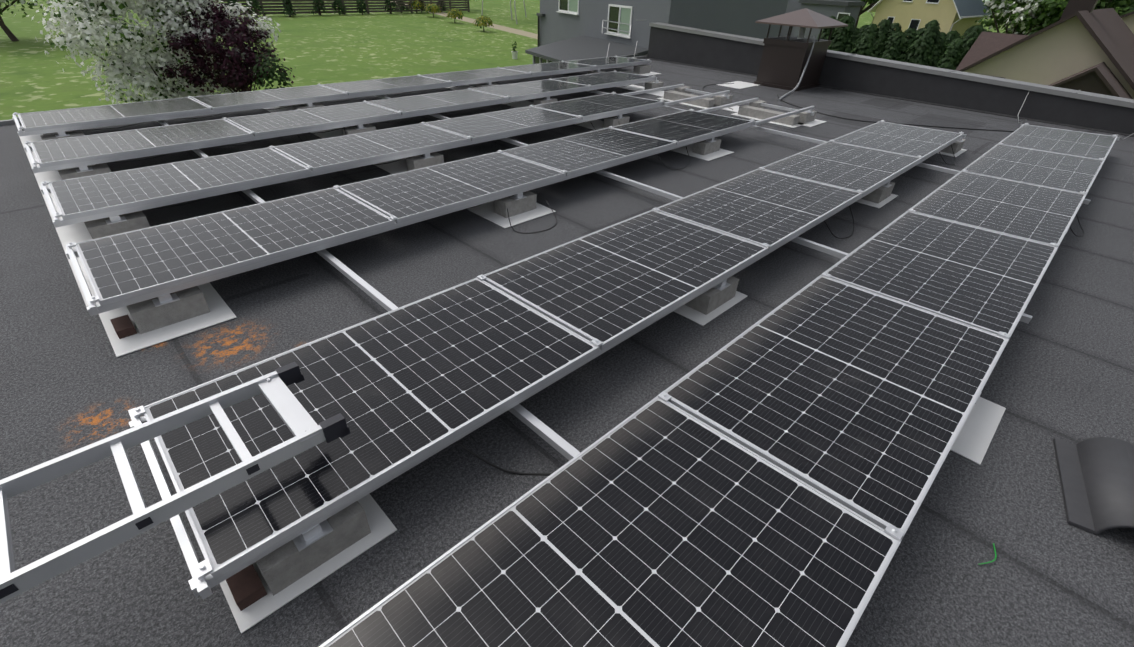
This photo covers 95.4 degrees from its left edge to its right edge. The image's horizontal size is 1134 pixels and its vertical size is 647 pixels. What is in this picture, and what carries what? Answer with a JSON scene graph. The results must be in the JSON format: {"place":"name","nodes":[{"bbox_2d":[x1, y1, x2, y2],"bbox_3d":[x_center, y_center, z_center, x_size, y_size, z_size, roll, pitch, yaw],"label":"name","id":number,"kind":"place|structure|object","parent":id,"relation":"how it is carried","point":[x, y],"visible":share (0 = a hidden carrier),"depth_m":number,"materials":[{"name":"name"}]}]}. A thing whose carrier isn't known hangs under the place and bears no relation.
{"place":"outdoors","nodes":[
{"label":"outdoors","id":0,"kind":"place"},
{"bbox_2d":[0,0,1009,119],"bbox_3d":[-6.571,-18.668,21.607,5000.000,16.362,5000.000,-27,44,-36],"label":"lawn","id":1,"kind":"structure","parent":0,"point":[322,48],"depth_m":30.19,"materials":[{"name":"green plant"}]},
{"bbox_2d":[0,0,46,40],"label":"tree","id":2,"kind":"object","parent":1,"relation":"on","point":[8,32],"visible":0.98,"depth_m":25.47,"materials":[{"name":"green plant"}]},
{"bbox_2d":[15,0,280,103],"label":"flowering tree","id":3,"kind":"object","parent":1,"relation":"on","point":[151,59],"visible":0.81,"depth_m":16.51,"materials":[{"name":"white plant"}]},
{"bbox_2d":[156,0,294,92],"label":"bush","id":4,"kind":"object","parent":1,"relation":"on","point":[235,77],"visible":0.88,"depth_m":16.95,"materials":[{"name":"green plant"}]},
{"bbox_2d":[227,0,242,16],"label":"shrub","id":5,"kind":"object","parent":1,"relation":"on","point":[233,2],"visible":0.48,"depth_m":36.88,"materials":[{"name":"green plant"}]},
{"bbox_2d":[246,0,265,17],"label":"shrub","id":6,"kind":"object","parent":1,"relation":"on","point":[255,5],"visible":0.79,"depth_m":37.61,"materials":[{"name":"green plant"}]},
{"bbox_2d":[253,47,293,89],"bbox_3d":[-9.673,-7.814,17.106,1.173,2.484,1.199,-27,44,-36],"label":"bush","id":7,"kind":"object","parent":1,"relation":"on","point":[272,70],"visible":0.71,"depth_m":16.66,"materials":[{"name":"green plant"}]},
{"bbox_2d":[282,0,295,16],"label":"shrub","id":8,"kind":"object","parent":1,"relation":"on","point":[287,5],"visible":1,"depth_m":39.15,"materials":[{"name":"green plant"}]},
{"bbox_2d":[311,0,326,14],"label":"shrub","id":9,"kind":"object","parent":1,"relation":"on","point":[319,7],"visible":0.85,"depth_m":40.98,"materials":[{"name":"green plant"}]},
{"bbox_2d":[176,0,469,16],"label":"garden fence","id":10,"kind":"object","parent":1,"relation":"on","point":[303,6],"visible":0.62,"depth_m":42.74,"materials":[{"name":"brown wood"}]},
{"bbox_2d":[0,56,646,125],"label":"building walls","id":11,"kind":"structure","parent":1,"relation":"on","point":[7,122],"depth_m":6.49,"materials":[{"name":"grey"}]},
{"bbox_2d":[0,58,1133,646],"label":"flat roof","id":12,"kind":"structure","parent":11,"relation":"on","point":[1050,576],"depth_m":2.76,"materials":[{"name":"grey asphalt"}]},
{"bbox_2d":[40,65,965,610],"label":"ballast blocks","id":13,"kind":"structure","parent":12,"relation":"on","point":[284,565],"depth_m":3.14,"materials":[{"name":"concrete"}]},
{"bbox_2d":[12,59,1119,599],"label":"mounting rails","id":14,"kind":"object","parent":13,"relation":"on","point":[202,583],"visible":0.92,"depth_m":4.05,"materials":[{"name":"silver metal"}]},
{"bbox_2d":[18,97,210,131],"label":"solar panel","id":15,"kind":"object","parent":14,"relation":"on","point":[46,120],"visible":0.9,"depth_m":6.16,"materials":[{"name":"black glass"}]},
{"bbox_2d":[30,119,252,167],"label":"solar panel","id":16,"kind":"object","parent":14,"relation":"on","point":[60,151],"visible":0.9,"depth_m":5.27,"materials":[{"name":"black glass"}]},
{"bbox_2d":[48,147,310,220],"bbox_3d":[-3.338,-1.274,4.521,1.755,0.049,1.038,-27,42,-36],"label":"solar panel","id":17,"kind":"object","parent":14,"relation":"on","point":[78,197],"visible":0.92,"depth_m":4.38,"materials":[{"name":"black glass"}]},
{"bbox_2d":[75,187,394,306],"bbox_3d":[-2.273,-0.628,3.638,1.755,0.049,1.038,-27,42,-36],"label":"solar panel","id":18,"kind":"object","parent":14,"relation":"on","point":[120,267],"visible":0.92,"depth_m":3.48,"materials":[{"name":"black glass"}]},
{"bbox_2d":[192,85,347,110],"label":"solar panel","id":19,"kind":"object","parent":14,"relation":"on","point":[253,98],"visible":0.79,"depth_m":7.22,"materials":[{"name":"black glass"}]},
{"bbox_2d":[226,102,400,136],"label":"solar panel","id":20,"kind":"object","parent":14,"relation":"on","point":[283,121],"visible":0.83,"depth_m":6.33,"materials":[{"name":"black glass"}]},
{"bbox_2d":[272,123,470,171],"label":"solar panel","id":21,"kind":"object","parent":14,"relation":"on","point":[332,152],"visible":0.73,"depth_m":5.45,"materials":[{"name":"black glass"}]},
{"bbox_2d":[144,278,599,579],"bbox_3d":[-0.825,0.258,2.424,1.755,0.049,1.038,-27,42,-36],"label":"solar panel","id":22,"kind":"object","parent":14,"relation":"on","point":[400,388],"visible":0.88,"depth_m":2.25,"materials":[{"name":"black glass"}]},
{"bbox_2d":[0,362,349,603],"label":"ladder","id":23,"kind":"object","parent":22,"relation":"on","point":[306,430],"visible":1,"depth_m":1.59,"materials":[{"name":"metal"}]},
{"bbox_2d":[321,75,450,94],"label":"solar panel","id":24,"kind":"object","parent":14,"relation":"on","point":[379,85],"visible":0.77,"depth_m":8.28,"materials":[{"name":"black glass"}]},
{"bbox_2d":[366,89,508,114],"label":"solar panel","id":25,"kind":"object","parent":14,"relation":"on","point":[407,105],"visible":0.81,"depth_m":7.40,"materials":[{"name":"black glass"}]},
{"bbox_2d":[339,152,565,223],"bbox_3d":[-1.003,-1.286,4.690,1.755,0.049,1.038,-27,42,-36],"label":"solar panel","id":26,"kind":"object","parent":14,"relation":"on","point":[413,194],"visible":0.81,"depth_m":4.56,"materials":[{"name":"black glass"}]},
{"bbox_2d":[420,68,530,83],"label":"solar panel","id":27,"kind":"object","parent":14,"relation":"on","point":[474,75],"visible":0.83,"depth_m":9.34,"materials":[{"name":"black glass"}]},
{"bbox_2d":[425,106,581,140],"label":"solar panel","id":28,"kind":"object","parent":14,"relation":"on","point":[492,124],"visible":0.81,"depth_m":6.51,"materials":[{"name":"black glass"}]},
{"bbox_2d":[471,79,589,99],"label":"solar panel","id":29,"kind":"object","parent":14,"relation":"on","point":[529,89],"visible":0.81,"depth_m":8.46,"materials":[{"name":"black glass"}]},
{"bbox_2d":[500,61,595,74],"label":"solar panel","id":30,"kind":"object","parent":14,"relation":"on","point":[544,68],"visible":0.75,"depth_m":10.40,"materials":[{"name":"black glass"}]},
{"bbox_2d":[502,127,675,175],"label":"solar panel","id":31,"kind":"object","parent":14,"relation":"on","point":[578,153],"visible":0.81,"depth_m":5.63,"materials":[{"name":"black glass"}]},
{"bbox_2d":[533,93,662,119],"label":"solar panel","id":32,"kind":"object","parent":14,"relation":"on","point":[597,105],"visible":0.81,"depth_m":7.58,"materials":[{"name":"black glass"}]},
{"bbox_2d":[552,71,654,87],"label":"solar panel","id":33,"kind":"object","parent":14,"relation":"on","point":[603,79],"visible":0.85,"depth_m":9.52,"materials":[{"name":"black glass"}]},
{"bbox_2d":[564,56,648,67],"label":"solar panel","id":34,"kind":"object","parent":14,"relation":"on","point":[607,61],"visible":0.81,"depth_m":11.46,"materials":[{"name":"black glass"}]},
{"bbox_2d":[319,396,901,646],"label":"solar panel","id":35,"kind":"object","parent":14,"relation":"on","point":[656,521],"visible":1,"depth_m":1.69,"materials":[{"name":"black glass"}]},
{"bbox_2d":[484,210,767,349],"bbox_3d":[0.445,-0.399,3.476,1.755,0.049,1.038,-27,42,-36],"label":"solar panel","id":36,"kind":"object","parent":14,"relation":"on","point":[608,286],"visible":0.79,"depth_m":3.32,"materials":[{"name":"black glass"}]},
{"bbox_2d":[613,110,753,144],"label":"solar panel","id":37,"kind":"object","parent":14,"relation":"on","point":[686,126],"visible":0.85,"depth_m":6.70,"materials":[{"name":"black glass"}]},
{"bbox_2d":[657,169,861,250],"bbox_3d":[1.714,-1.056,4.528,1.755,0.049,1.038,-27,42,-36],"label":"solar panel","id":38,"kind":"object","parent":14,"relation":"on","point":[773,210],"visible":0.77,"depth_m":4.41,"materials":[{"name":"black glass"}]},
{"bbox_2d":[664,275,1008,539],"bbox_3d":[1.425,0.225,2.621,1.755,0.049,1.038,-27,42,-36],"label":"solar panel","id":39,"kind":"object","parent":14,"relation":"on","point":[859,401],"visible":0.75,"depth_m":2.43,"materials":[{"name":"black glass"}]},
{"bbox_2d":[763,141,921,195],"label":"solar panel","id":40,"kind":"object","parent":14,"relation":"on","point":[852,167],"visible":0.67,"depth_m":5.48,"materials":[{"name":"black glass"}]},
{"bbox_2d":[833,121,962,160],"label":"solar panel","id":41,"kind":"object","parent":14,"relation":"on","point":[915,141],"visible":0.83,"depth_m":6.55,"materials":[{"name":"black glass"}]},
{"bbox_2d":[825,211,1057,338],"bbox_3d":[2.695,-0.432,3.673,1.755,0.049,1.038,-27,42,-36],"label":"solar panel","id":42,"kind":"object","parent":14,"relation":"on","point":[983,279],"visible":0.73,"depth_m":3.54,"materials":[{"name":"black glass"}]},
{"bbox_2d":[910,171,1086,246],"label":"solar panel","id":43,"kind":"object","parent":14,"relation":"on","point":[1040,214],"visible":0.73,"depth_m":4.62,"materials":[{"name":"black glass"}]},
{"bbox_2d":[961,144,1104,192],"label":"solar panel","id":44,"kind":"object","parent":14,"relation":"on","point":[1072,173],"visible":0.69,"depth_m":5.69,"materials":[{"name":"black glass"}]},
{"bbox_2d":[999,124,1117,158],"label":"solar panel","id":45,"kind":"object","parent":14,"relation":"on","point":[1077,143],"visible":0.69,"depth_m":6.76,"materials":[{"name":"black glass"}]},
{"bbox_2d":[19,70,1005,633],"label":"support base pads","id":46,"kind":"object","parent":12,"relation":"on","point":[977,432],"visible":0.17,"depth_m":3.05,"materials":[{"name":"grey concrete"}]},
{"bbox_2d":[72,66,1095,564],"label":"roof cables","id":47,"kind":"object","parent":12,"relation":"on","point":[530,232],"visible":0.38,"depth_m":5.26,"materials":[{"name":"black plastic"}]},
{"bbox_2d":[754,8,847,100],"bbox_3d":[4.436,-5.533,10.443,2.556,1.434,1.419,-27,44,-36],"label":"chimney","id":48,"kind":"object","parent":12,"relation":"on","point":[790,63],"visible":0.94,"depth_m":10.55,"materials":[{"name":"brown"}]},
{"bbox_2d":[607,43,1133,138],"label":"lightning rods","id":49,"kind":"object","parent":12,"relation":"on","point":[634,54],"visible":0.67,"depth_m":9.06,"materials":[{"name":"grey"}]},
{"bbox_2d":[636,20,1133,136],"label":"parapet wall","id":50,"kind":"structure","parent":12,"relation":"on","point":[727,52],"depth_m":10.06,"materials":[{"name":"grey"}]},
{"bbox_2d":[1053,437,1133,534],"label":"ridge tile","id":51,"kind":"object","parent":12,"relation":"on","point":[1096,475],"visible":0.98,"depth_m":2.27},
{"bbox_2d":[331,0,346,14],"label":"shrub","id":52,"kind":"object","parent":1,"relation":"on","point":[337,2],"visible":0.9,"depth_m":42.11,"materials":[{"name":"green plant"}]},
{"bbox_2d":[356,0,367,14],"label":"shrub","id":53,"kind":"object","parent":1,"relation":"on","point":[361,7],"visible":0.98,"depth_m":43.20,"materials":[{"name":"green plant"}]},
{"bbox_2d":[384,0,396,13],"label":"shrub","id":54,"kind":"object","parent":1,"relation":"on","point":[393,3],"visible":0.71,"depth_m":44.93,"materials":[{"name":"green plant"}]},
{"bbox_2d":[396,1,409,12],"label":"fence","id":55,"kind":"object","parent":1,"relation":"on","point":[401,6],"visible":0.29,"depth_m":45.95,"materials":[{"name":"green plant"}]},
{"bbox_2d":[408,0,424,12],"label":"gold shrub","id":56,"kind":"object","parent":1,"relation":"on","point":[416,2],"visible":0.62,"depth_m":46.50,"materials":[{"name":"green plant"}]},
{"bbox_2d":[425,4,441,16],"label":"gold shrub","id":57,"kind":"object","parent":1,"relation":"on","point":[430,8],"visible":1,"depth_m":44.70,"materials":[{"name":"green plant"}]},
{"bbox_2d":[444,8,463,22],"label":"gold shrub","id":58,"kind":"object","parent":1,"relation":"on","point":[454,13],"visible":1,"depth_m":42.48,"materials":[{"name":"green plant"}]},
{"bbox_2d":[472,15,493,30],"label":"gold shrub","id":59,"kind":"object","parent":1,"relation":"on","point":[480,21],"visible":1,"depth_m":39.48,"materials":[{"name":"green plant"}]},
{"bbox_2d":[511,41,517,58],"bbox_3d":[-3.142,-16.423,31.018,0.410,0.944,0.410,-27,44,-36],"label":"flower pot","id":60,"kind":"object","parent":1,"relation":"on","point":[514,54],"visible":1,"depth_m":31.00,"materials":[{"name":"white ceramic"}]},
{"bbox_2d":[525,0,788,63],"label":"grey house","id":61,"kind":"structure","parent":1,"relation":"on","point":[569,30],"depth_m":17.27,"materials":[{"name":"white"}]},
{"bbox_2d":[780,0,864,38],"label":"house","id":62,"kind":"structure","parent":1,"relation":"on","point":[838,9],"depth_m":33.08,"materials":[{"name":"white"}]},
{"bbox_2d":[817,16,837,49],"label":"thuja hedge","id":63,"kind":"object","parent":1,"relation":"on","point":[825,35],"visible":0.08,"depth_m":26.94,"materials":[{"name":"green plant"}]},
{"bbox_2d":[828,15,855,52],"bbox_3d":[14.167,-13.980,27.117,1.769,3.811,1.760,-27,44,-36],"label":"thuja hedge","id":64,"kind":"object","parent":1,"relation":"on","point":[850,23],"visible":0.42,"depth_m":26.28,"materials":[{"name":"green plant"}]},
{"bbox_2d":[840,28,860,53],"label":"thuja hedge","id":65,"kind":"object","parent":1,"relation":"on","point":[854,37],"visible":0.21,"depth_m":26.21,"materials":[{"name":"green plant"}]},
{"bbox_2d":[850,25,868,55],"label":"thuja hedge","id":66,"kind":"object","parent":1,"relation":"on","point":[862,28],"visible":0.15,"depth_m":26.08,"materials":[{"name":"green plant"}]},
{"bbox_2d":[849,24,878,56],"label":"thuja hedge","id":67,"kind":"object","parent":1,"relation":"on","point":[868,35],"visible":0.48,"depth_m":25.62,"materials":[{"name":"green plant"}]},
{"bbox_2d":[856,0,878,27],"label":"yellow tree","id":68,"kind":"object","parent":1,"relation":"on","point":[872,3],"visible":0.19,"depth_m":58.81,"materials":[{"name":"green plant"}]},
{"bbox_2d":[863,19,890,57],"bbox_3d":[15.546,-13.324,26.267,1.607,3.780,1.592,-27,44,-36],"label":"thuja hedge","id":69,"kind":"object","parent":1,"relation":"on","point":[883,27],"visible":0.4,"depth_m":25.37,"materials":[{"name":"green plant"}]},
{"bbox_2d":[874,23,901,54],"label":"thuja hedge","id":70,"kind":"object","parent":1,"relation":"on","point":[896,26],"visible":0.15,"depth_m":25.18,"materials":[{"name":"green plant"}]},
{"bbox_2d":[879,31,906,60],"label":"thuja hedge","id":71,"kind":"object","parent":1,"relation":"on","point":[896,40],"visible":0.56,"depth_m":24.95,"materials":[{"name":"green plant"}]},
{"bbox_2d":[893,28,918,62],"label":"thuja hedge","id":72,"kind":"object","parent":1,"relation":"on","point":[909,32],"visible":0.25,"depth_m":24.68,"materials":[{"name":"green plant"}]},
{"bbox_2d":[903,28,925,60],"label":"thuja hedge","id":73,"kind":"object","parent":1,"relation":"on","point":[919,30],"visible":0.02,"depth_m":24.57,"materials":[{"name":"green plant"}]},
{"bbox_2d":[902,20,940,65],"bbox_3d":[16.901,-12.408,24.894,1.635,3.903,1.664,-1,34,-5],"label":"thuja hedge","id":74,"kind":"object","parent":1,"relation":"on","point":[930,30],"visible":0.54,"depth_m":24.05,"materials":[{"name":"green plant"}]},
{"bbox_2d":[867,0,991,39],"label":"yellow house","id":75,"kind":"structure","parent":1,"relation":"on","point":[961,17],"depth_m":46.38,"materials":[{"name":"yellow paint"}]},
{"bbox_2d":[917,32,946,66],"bbox_3d":[17.360,-12.076,24.854,1.574,3.432,1.645,-27,44,-36],"label":"thuja hedge","id":76,"kind":"object","parent":1,"relation":"on","point":[938,49],"visible":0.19,"depth_m":24.02,"materials":[{"name":"green plant"}]},
{"bbox_2d":[931,30,959,68],"bbox_3d":[17.785,-12.027,24.719,1.600,3.533,1.633,-27,44,-36],"label":"thuja hedge","id":77,"kind":"object","parent":1,"relation":"on","point":[952,35],"visible":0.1,"depth_m":23.78,"materials":[{"name":"green plant"}]},
{"bbox_2d":[934,38,966,69],"bbox_3d":[17.725,-11.595,24.296,1.693,3.290,1.743,-27,44,-36],"label":"thuja hedge","id":78,"kind":"object","parent":1,"relation":"on","point":[954,45],"visible":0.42,"depth_m":23.52,"materials":[{"name":"green plant"}]},
{"bbox_2d":[953,25,985,67],"bbox_3d":[18.244,-11.709,24.017,1.768,3.829,1.781,-27,44,-36],"label":"thuja hedge","id":79,"kind":"object","parent":1,"relation":"on","point":[971,33],"visible":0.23,"depth_m":23.10,"materials":[{"name":"green plant"}]},
{"bbox_2d":[975,0,1058,34],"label":"blossom tree","id":80,"kind":"object","parent":1,"relation":"on","point":[1017,17],"visible":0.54,"depth_m":32.26,"materials":[{"name":"white plant"}]},
{"bbox_2d":[956,0,1133,98],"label":"cream house","id":81,"kind":"structure","parent":1,"relation":"on","point":[1083,45],"depth_m":17.92,"materials":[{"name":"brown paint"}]},
{"bbox_2d":[1024,0,1133,33],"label":"green tree","id":82,"kind":"object","parent":1,"relation":"on","point":[1121,7],"visible":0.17,"depth_m":29.08,"materials":[{"name":"green plant"}]},
{"bbox_2d":[1120,11,1133,33],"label":"house","id":83,"kind":"structure","parent":1,"relation":"on","point":[1128,19],"depth_m":25.17,"materials":[{"name":"beige paint"}]},
{"bbox_2d":[717,81,757,88],"bbox_3d":[3.652,-5.077,10.979,0.870,0.006,0.550,-27,44,-36],"label":"paver","id":84,"kind":"object","parent":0,"point":[739,85],"visible":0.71,"depth_m":10.94,"materials":[{"name":"white concrete"}]}
]}

